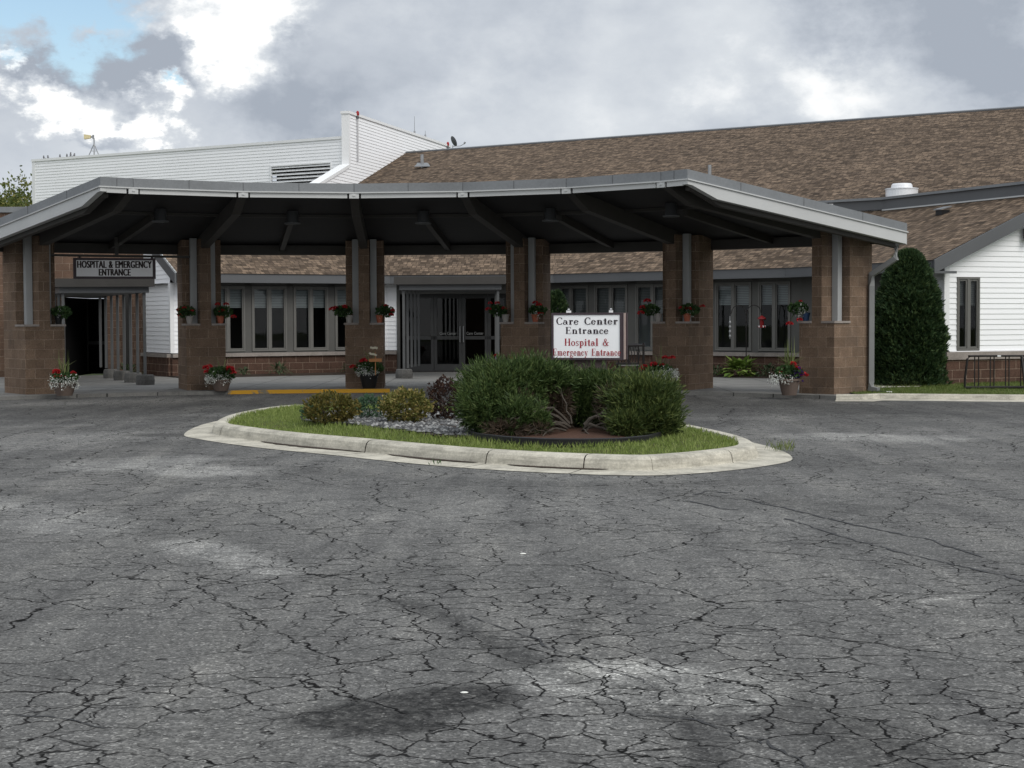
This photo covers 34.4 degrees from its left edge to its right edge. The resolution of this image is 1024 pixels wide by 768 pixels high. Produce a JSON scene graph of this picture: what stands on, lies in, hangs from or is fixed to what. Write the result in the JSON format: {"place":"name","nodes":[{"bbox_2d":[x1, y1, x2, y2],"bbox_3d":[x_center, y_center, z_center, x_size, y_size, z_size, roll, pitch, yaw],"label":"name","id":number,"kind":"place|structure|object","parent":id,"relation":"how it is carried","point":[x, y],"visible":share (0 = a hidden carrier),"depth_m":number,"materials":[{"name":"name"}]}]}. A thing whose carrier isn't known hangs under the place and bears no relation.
{"place":"outdoors","nodes":[
{"label":"outdoors","id":0,"kind":"place"},
{"bbox_2d":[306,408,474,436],"bbox_3d":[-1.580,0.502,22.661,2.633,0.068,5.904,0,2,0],"label":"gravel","id":1,"kind":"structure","parent":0,"point":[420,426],"depth_m":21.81,"materials":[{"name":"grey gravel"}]},
{"bbox_2d":[0,372,853,399],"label":"sidewalk","id":2,"kind":"structure","parent":0,"point":[95,386],"depth_m":38.09,"materials":[{"name":"concrete"}]},
{"bbox_2d":[49,358,80,395],"bbox_3d":[-9.208,-0.270,34.021,0.678,1.018,0.665,0,2,0],"label":"flower planter","id":3,"kind":"object","parent":2,"relation":"on","point":[65,383],"visible":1,"depth_m":33.89,"materials":[{"name":"brown ceramic"}]},
{"bbox_2d":[0,207,153,376],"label":"hospital wing","id":4,"kind":"structure","parent":2,"relation":"on","point":[82,337],"depth_m":47.78,"materials":[{"name":"brown brick"}]},
{"bbox_2d":[65,297,103,375],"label":"doorway","id":5,"kind":"structure","parent":4,"relation":"in","point":[76,323],"depth_m":48.77,"materials":[{"name":"black"}]},
{"bbox_2d":[86,300,107,370],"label":"door","id":6,"kind":"structure","parent":4,"relation":"in","point":[92,306],"depth_m":49.89,"materials":[{"name":"black glass"}]},
{"bbox_2d":[55,278,154,384],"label":"entrance shelter","id":7,"kind":"object","parent":2,"relation":"on","point":[72,287],"visible":0.5,"depth_m":40.46,"materials":[{"name":"metal"}]},
{"bbox_2d":[120,362,142,373],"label":"hosta","id":8,"kind":"object","parent":2,"relation":"on","point":[127,367],"visible":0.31,"depth_m":45.77,"materials":[{"name":"green plant"}]},
{"bbox_2d":[202,356,236,390],"bbox_3d":[-6.345,-0.260,35.910,0.774,0.825,0.586,0,2,0],"label":"flower planter","id":9,"kind":"object","parent":2,"relation":"on","point":[220,378],"visible":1,"depth_m":35.79,"materials":[{"name":"brown ceramic"}]},
{"bbox_2d":[349,350,383,388],"bbox_3d":[-3.222,-0.402,36.767,0.790,1.014,0.577,0,2,0],"label":"flower planter","id":10,"kind":"object","parent":2,"relation":"on","point":[364,369],"visible":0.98,"depth_m":36.64,"materials":[{"name":"black plastic"}]},
{"bbox_2d":[369,346,381,374],"bbox_3d":[-3.009,-0.514,36.386,0.287,0.640,0.062,0,2,0],"label":"garden sign","id":11,"kind":"object","parent":10,"relation":"in","point":[375,360],"visible":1,"depth_m":36.38,"materials":[{"name":"brown wood"}]},
{"bbox_2d":[394,276,505,378],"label":"entrance shelter","id":12,"kind":"object","parent":2,"relation":"on","point":[495,284],"visible":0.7,"depth_m":43.04,"materials":[{"name":"metal"}]},
{"bbox_2d":[616,343,640,370],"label":"bench","id":13,"kind":"object","parent":2,"relation":"on","point":[618,364],"visible":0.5,"depth_m":41.96,"materials":[{"name":"black metal"}]},
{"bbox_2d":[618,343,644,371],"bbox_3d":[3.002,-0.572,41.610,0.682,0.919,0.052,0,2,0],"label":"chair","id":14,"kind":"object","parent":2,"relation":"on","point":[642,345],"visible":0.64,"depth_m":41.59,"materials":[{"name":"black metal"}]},
{"bbox_2d":[639,352,679,379],"bbox_3d":[3.134,-0.401,34.897,0.791,1.099,0.636,1,3,31],"label":"flower planter","id":15,"kind":"object","parent":2,"relation":"on","point":[660,365],"visible":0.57,"depth_m":34.80,"materials":[{"name":"green ceramic"}]},
{"bbox_2d":[767,339,808,395],"bbox_3d":[5.470,-0.372,32.740,0.678,1.190,0.740,2,3,45],"label":"flower planter","id":16,"kind":"object","parent":2,"relation":"on","point":[789,381],"visible":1,"depth_m":32.66,"materials":[{"name":"brown ceramic"}]},
{"bbox_2d":[168,371,776,378],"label":"planting bed","id":17,"kind":"object","parent":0,"point":[386,372],"visible":0.18,"depth_m":45.49,"materials":[{"name":"soil"}]},
{"bbox_2d":[236,366,250,374],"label":"hosta","id":18,"kind":"object","parent":17,"relation":"on","point":[245,370],"visible":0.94,"depth_m":45.31,"materials":[{"name":"green plant"}]},
{"bbox_2d":[265,361,291,374],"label":"hosta","id":19,"kind":"object","parent":17,"relation":"on","point":[279,371],"visible":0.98,"depth_m":45.84,"materials":[{"name":"green plant"}]},
{"bbox_2d":[550,289,572,369],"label":"arborvitae","id":20,"kind":"object","parent":17,"relation":"on","point":[558,300],"visible":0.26,"depth_m":46.52,"materials":[{"name":"green plant"}]},
{"bbox_2d":[713,364,727,374],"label":"hosta","id":21,"kind":"object","parent":17,"relation":"on","point":[717,369],"visible":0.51,"depth_m":43.52,"materials":[{"name":"green plant"}]},
{"bbox_2d":[715,354,758,377],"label":"hosta","id":22,"kind":"object","parent":17,"relation":"on","point":[735,364],"visible":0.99,"depth_m":42.68,"materials":[{"name":"green plant"}]},
{"bbox_2d":[729,305,765,374],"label":"bird feeder","id":23,"kind":"object","parent":17,"relation":"on","point":[761,318],"visible":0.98,"depth_m":42.68,"materials":[{"name":"metal"}]},
{"bbox_2d":[754,363,775,376],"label":"hosta","id":24,"kind":"object","parent":17,"relation":"on","point":[768,366],"visible":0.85,"depth_m":42.51,"materials":[{"name":"green plant"}]},
{"bbox_2d":[0,392,1023,767],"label":"asphalt drive","id":25,"kind":"structure","parent":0,"point":[844,588],"depth_m":9.46,"materials":[{"name":"grey asphalt"}]},
{"bbox_2d":[228,389,389,393],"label":"yellow kerb","id":26,"kind":"structure","parent":25,"relation":"on","point":[306,391],"depth_m":36.35,"materials":[{"name":"yellow paint"}]},
{"bbox_2d":[262,441,598,468],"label":"gutter dirt","id":27,"kind":"structure","parent":25,"relation":"on","point":[431,458],"depth_m":18.71,"materials":[{"name":"soil"}]},
{"bbox_2d":[0,169,908,394],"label":"entrance canopy","id":28,"kind":"object","parent":25,"relation":"on","point":[687,222],"visible":1,"depth_m":34.70,"materials":[{"name":"grey metal"}]},
{"bbox_2d":[51,305,71,323],"bbox_3d":[-9.547,-1.473,35.052,0.445,0.413,0.400,0,2,0],"label":"ledge pot","id":29,"kind":"object","parent":28,"relation":"on","point":[64,311],"visible":1,"depth_m":34.99,"materials":[{"name":"green plastic"}]},
{"bbox_2d":[50,237,189,278],"bbox_3d":[-8.534,-2.738,36.012,3.612,0.901,0.523,-1,2,-24],"label":"hanging sign","id":30,"kind":"object","parent":28,"relation":"hanging from","point":[141,267],"visible":1,"depth_m":35.85,"materials":[{"name":"black"}]},
{"bbox_2d":[176,305,195,323],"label":"ledge pot","id":31,"kind":"object","parent":28,"relation":"on","point":[187,311],"visible":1,"depth_m":36.31,"materials":[{"name":"green plant"}]},
{"bbox_2d":[213,302,236,322],"bbox_3d":[-6.346,-1.577,36.603,0.538,0.470,0.385,0,2,0],"label":"ledge pot","id":32,"kind":"object","parent":28,"relation":"on","point":[225,311],"visible":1,"depth_m":36.53,"materials":[{"name":"ceramic"}]},
{"bbox_2d":[328,304,352,322],"bbox_3d":[-3.839,-1.583,37.139,0.562,0.417,0.375,-1,2,-22],"label":"ledge pot","id":33,"kind":"object","parent":28,"relation":"on","point":[339,310],"visible":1,"depth_m":37.08,"materials":[{"name":"red plant"}]},
{"bbox_2d":[375,304,394,322],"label":"ledge pot","id":34,"kind":"object","parent":28,"relation":"on","point":[383,310],"visible":1,"depth_m":37.13,"materials":[{"name":"ceramic"}]},
{"bbox_2d":[485,301,509,321],"bbox_3d":[-0.331,-1.616,36.916,0.550,0.470,0.388,0,2,0],"label":"ledge pot","id":35,"kind":"object","parent":28,"relation":"on","point":[501,310],"visible":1,"depth_m":36.86,"materials":[{"name":"green plant"}]},
{"bbox_2d":[527,301,547,321],"bbox_3d":[0.570,-1.617,36.754,0.468,0.476,0.398,0,2,0],"label":"ledge pot","id":36,"kind":"object","parent":28,"relation":"on","point":[536,310],"visible":1,"depth_m":36.68,"materials":[{"name":"ceramic"}]},
{"bbox_2d":[637,298,661,321],"bbox_3d":[2.974,-1.602,35.690,0.520,0.507,0.409,1,2,19],"label":"ledge pot","id":37,"kind":"object","parent":28,"relation":"on","point":[650,309],"visible":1,"depth_m":35.62,"materials":[{"name":"green plant"}]},
{"bbox_2d":[679,302,704,320],"bbox_3d":[3.835,-1.544,35.320,0.563,0.413,0.397,1,3,29],"label":"ledge pot","id":38,"kind":"object","parent":28,"relation":"on","point":[690,307],"visible":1,"depth_m":35.28,"materials":[{"name":"ceramic"}]},
{"bbox_2d":[786,300,809,324],"bbox_3d":[5.808,-1.452,33.566,0.460,0.520,0.408,1,2,24],"label":"ledge pot","id":39,"kind":"object","parent":28,"relation":"on","point":[799,307],"visible":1,"depth_m":33.51,"materials":[{"name":"green plant"}]},
{"bbox_2d":[868,243,898,391],"bbox_3d":[7.528,-1.324,33.531,0.595,3.032,0.388,0,2,9],"label":"downspout","id":40,"kind":"object","parent":28,"relation":"attached to","point":[871,289],"visible":0.86,"depth_m":33.64,"materials":[{"name":"grey metal"}]},
{"bbox_2d":[184,405,791,474],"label":"island kerb","id":41,"kind":"structure","parent":25,"relation":"on","point":[745,452],"depth_m":18.36,"materials":[{"name":"concrete"}]},
{"bbox_2d":[220,432,733,470],"bbox_3d":[-0.689,0.636,23.083,6.520,0.162,12.668,-2,3,-37],"label":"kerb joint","id":42,"kind":"object","parent":41,"relation":"on","point":[584,459],"visible":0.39,"depth_m":17.79,"materials":[{"name":"concrete"}]},
{"bbox_2d":[225,404,739,456],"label":"island turf","id":43,"kind":"structure","parent":41,"relation":"on","point":[540,449],"depth_m":19.81,"materials":[{"name":"green plant"}]},
{"bbox_2d":[299,402,313,416],"bbox_3d":[-2.835,0.389,23.378,0.386,0.315,0.382,0,2,0],"label":"dwarf juniper","id":44,"kind":"object","parent":43,"relation":"on","point":[302,411],"visible":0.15,"depth_m":23.32,"materials":[{"name":"green plant"}]},
{"bbox_2d":[300,416,356,425],"bbox_3d":[-2.660,0.543,22.710,0.302,0.107,2.055,-1,3,-28],"label":"garden edging","id":45,"kind":"object","parent":43,"relation":"on","point":[347,424],"visible":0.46,"depth_m":22.09,"materials":[{"name":"black plastic"}]},
{"bbox_2d":[302,389,362,424],"bbox_3d":[-2.424,0.312,22.321,0.849,0.508,0.801,0,2,0],"label":"spirea","id":46,"kind":"object","parent":43,"relation":"on","point":[346,409],"visible":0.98,"depth_m":22.17,"materials":[{"name":"green plant"}]},
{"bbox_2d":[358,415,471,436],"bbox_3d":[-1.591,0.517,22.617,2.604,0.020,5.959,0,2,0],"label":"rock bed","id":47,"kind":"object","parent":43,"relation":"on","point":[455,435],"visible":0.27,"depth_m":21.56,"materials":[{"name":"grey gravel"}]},
{"bbox_2d":[355,393,386,417],"bbox_3d":[-2.025,0.320,23.532,0.590,0.433,0.573,0,2,0],"label":"dwarf juniper","id":48,"kind":"object","parent":47,"relation":"on","point":[364,402],"visible":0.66,"depth_m":23.45,"materials":[{"name":"green plant"}]},
{"bbox_2d":[376,385,437,421],"bbox_3d":[-1.437,0.275,22.536,0.797,0.537,0.770,2,3,43],"label":"spirea","id":49,"kind":"object","parent":47,"relation":"on","point":[420,403],"visible":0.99,"depth_m":22.39,"materials":[{"name":"green plant"}]},
{"bbox_2d":[425,374,462,418],"bbox_3d":[-0.913,0.187,23.011,0.676,0.675,0.693,0,2,0],"label":"barberry","id":50,"kind":"object","parent":47,"relation":"on","point":[445,414],"visible":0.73,"depth_m":22.94,"materials":[{"name":"purple plant"}]},
{"bbox_2d":[493,426,634,437],"bbox_3d":[0.776,0.523,21.703,2.670,0.050,6.300,0,2,0],"label":"mulch bed","id":51,"kind":"object","parent":43,"relation":"on","point":[576,432],"visible":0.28,"depth_m":19.61,"materials":[{"name":"brown soil"}]},
{"bbox_2d":[447,348,633,436],"bbox_3d":[0.276,0.133,20.476,2.506,1.210,1.733,-2,3,-45],"label":"juniper","id":52,"kind":"object","parent":51,"relation":"on","point":[521,395],"visible":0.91,"depth_m":20.06,"materials":[{"name":"green plant"}]},
{"bbox_2d":[551,309,627,371],"bbox_3d":[1.000,-0.387,21.311,0.945,1.167,0.291,0,2,17],"label":"entrance sign","id":53,"kind":"object","parent":51,"relation":"on","point":[580,338],"visible":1,"depth_m":21.19,"materials":[{"name":"white plastic"}]},
{"bbox_2d":[581,363,692,436],"bbox_3d":[1.471,0.203,20.076,1.405,0.992,1.768,0,2,0],"label":"juniper","id":54,"kind":"object","parent":51,"relation":"on","point":[638,403],"visible":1,"depth_m":19.68,"materials":[{"name":"green plant"}]},
{"bbox_2d":[464,427,664,447],"bbox_3d":[0.431,0.643,19.413,2.568,0.137,1.657,0,2,15],"label":"garden edging","id":55,"kind":"object","parent":43,"relation":"on","point":[548,441],"visible":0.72,"depth_m":18.68,"materials":[{"name":"black plastic"}]},
{"bbox_2d":[125,181,1023,383],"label":"wall","id":56,"kind":"structure","parent":25,"relation":"on","point":[280,305],"depth_m":45.85,"materials":[{"name":"brown"}]},
{"bbox_2d":[221,286,245,351],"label":"window","id":57,"kind":"structure","parent":56,"relation":"in","point":[233,295],"depth_m":46.03,"materials":[{"name":"grey glass"}]},
{"bbox_2d":[251,286,286,350],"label":"window","id":58,"kind":"structure","parent":56,"relation":"in","point":[274,296],"depth_m":46.48,"materials":[{"name":"grey glass"}]},
{"bbox_2d":[293,286,328,350],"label":"window","id":59,"kind":"structure","parent":56,"relation":"in","point":[310,298],"depth_m":47.09,"materials":[{"name":"grey glass"}]},
{"bbox_2d":[335,287,345,349],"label":"window","id":60,"kind":"structure","parent":56,"relation":"in","point":[340,292],"depth_m":47.51,"materials":[{"name":"grey glass"}]},
{"bbox_2d":[405,294,433,370],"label":"door","id":61,"kind":"structure","parent":56,"relation":"in","point":[426,301],"depth_m":48.51,"materials":[{"name":"brown metal"}]},
{"bbox_2d":[434,294,461,370],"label":"door","id":62,"kind":"structure","parent":56,"relation":"in","point":[447,307],"depth_m":48.43,"materials":[{"name":"black glass"}]},
{"bbox_2d":[462,294,487,370],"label":"door","id":63,"kind":"structure","parent":56,"relation":"in","point":[474,314],"depth_m":48.35,"materials":[{"name":"brown metal"}]},
{"bbox_2d":[488,294,505,362],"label":"door","id":64,"kind":"structure","parent":56,"relation":"in","point":[491,297],"depth_m":48.27,"materials":[{"name":"grey metal"}]},
{"bbox_2d":[560,285,587,312],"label":"window","id":65,"kind":"structure","parent":56,"relation":"in","point":[576,297],"depth_m":47.46,"materials":[{"name":"grey glass"}]},
{"bbox_2d":[594,285,627,312],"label":"window","id":66,"kind":"structure","parent":56,"relation":"in","point":[606,297],"depth_m":46.61,"materials":[{"name":"grey glass"}]},
{"bbox_2d":[635,284,662,349],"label":"window","id":67,"kind":"structure","parent":56,"relation":"in","point":[654,292],"depth_m":45.87,"materials":[{"name":"grey glass"}]},
{"bbox_2d":[715,282,751,350],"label":"window","id":68,"kind":"structure","parent":56,"relation":"in","point":[733,294],"depth_m":44.04,"materials":[{"name":"grey glass"}]},
{"bbox_2d":[758,281,790,350],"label":"window","id":69,"kind":"structure","parent":56,"relation":"in","point":[777,293],"depth_m":43.24,"materials":[{"name":"grey glass"}]},
{"bbox_2d":[885,183,918,196],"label":"exhaust fan","id":70,"kind":"object","parent":56,"relation":"on","point":[896,189],"visible":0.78,"depth_m":44.82,"materials":[{"name":"white metal"}]},
{"bbox_2d":[933,206,951,214],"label":"roof vent","id":71,"kind":"object","parent":56,"relation":"on","point":[939,211],"visible":1,"depth_m":41.12,"materials":[{"name":"black plastic"}]},
{"bbox_2d":[956,277,979,350],"bbox_3d":[10.373,-1.603,37.748,0.645,1.672,0.150,-1,2,-24],"label":"window","id":72,"kind":"structure","parent":56,"relation":"in","point":[968,283],"depth_m":37.71,"materials":[{"name":"grey glass"}]},
{"bbox_2d":[358,106,1023,350],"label":"long hall","id":73,"kind":"structure","parent":25,"relation":"on","point":[859,158],"depth_m":54.29,"materials":[{"name":"brown"}]},
{"bbox_2d":[31,111,450,271],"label":"white block","id":74,"kind":"structure","parent":73,"relation":"on","point":[330,159],"depth_m":64.95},
{"bbox_2d":[84,134,98,154],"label":"weather siren","id":75,"kind":"object","parent":74,"relation":"on","point":[88,136],"visible":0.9,"depth_m":69.18,"materials":[{"name":"metal"}]},
{"bbox_2d":[356,111,358,160],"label":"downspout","id":76,"kind":"object","parent":74,"relation":"on","point":[357,116],"visible":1,"depth_m":62.51,"materials":[{"name":"white metal"}]},
{"bbox_2d":[451,136,465,147],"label":"satellite dish","id":77,"kind":"object","parent":74,"relation":"attached to","point":[453,141],"visible":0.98,"depth_m":74.19,"materials":[{"name":"metal"}]},
{"bbox_2d":[415,154,429,167],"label":"roof vent","id":78,"kind":"object","parent":73,"relation":"on","point":[422,164],"visible":0.87,"depth_m":63.63,"materials":[{"name":"metal"}]},
{"bbox_2d":[764,437,795,450],"bbox_3d":[3.229,0.716,19.774,0.399,0.177,0.403,0,2,0],"label":"weed","id":79,"kind":"object","parent":25,"relation":"on","point":[781,446],"visible":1,"depth_m":19.75,"materials":[{"name":"green plant"}]},
{"bbox_2d":[835,393,1023,401],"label":"kerb","id":80,"kind":"structure","parent":25,"relation":"on","point":[937,397],"depth_m":32.00,"materials":[{"name":"concrete"}]},
{"bbox_2d":[0,0,1023,298],"label":"sky","id":81,"kind":"structure","parent":0,"point":[130,75],"materials":[{"name":"grey"}]},
{"bbox_2d":[874,384,922,387],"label":"path","id":82,"kind":"structure","parent":0,"point":[892,385],"depth_m":36.36,"materials":[{"name":"concrete"}]},
{"bbox_2d":[851,380,1023,394],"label":"lawn","id":83,"kind":"structure","parent":0,"point":[954,388],"depth_m":33.93,"materials":[{"name":"green plant"}]},
{"bbox_2d":[874,247,952,385],"bbox_3d":[8.816,-1.489,36.730,1.920,3.130,1.947,0,2,0],"label":"arborvitae","id":84,"kind":"object","parent":83,"relation":"on","point":[910,315],"visible":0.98,"depth_m":36.16,"materials":[{"name":"green plant"}]},
{"bbox_2d":[964,355,1023,388],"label":"bike rack","id":85,"kind":"object","parent":83,"relation":"on","point":[1005,386],"visible":0.99,"depth_m":34.60,"materials":[{"name":"black metal"}]},
{"label":"ground","id":86,"kind":"structure","parent":0,"visible":0},
{"bbox_2d":[0,165,31,206],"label":"tree","id":87,"kind":"object","parent":86,"relation":"on","point":[15,199],"visible":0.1,"depth_m":76.90,"materials":[{"name":"green plant"}]}
]}

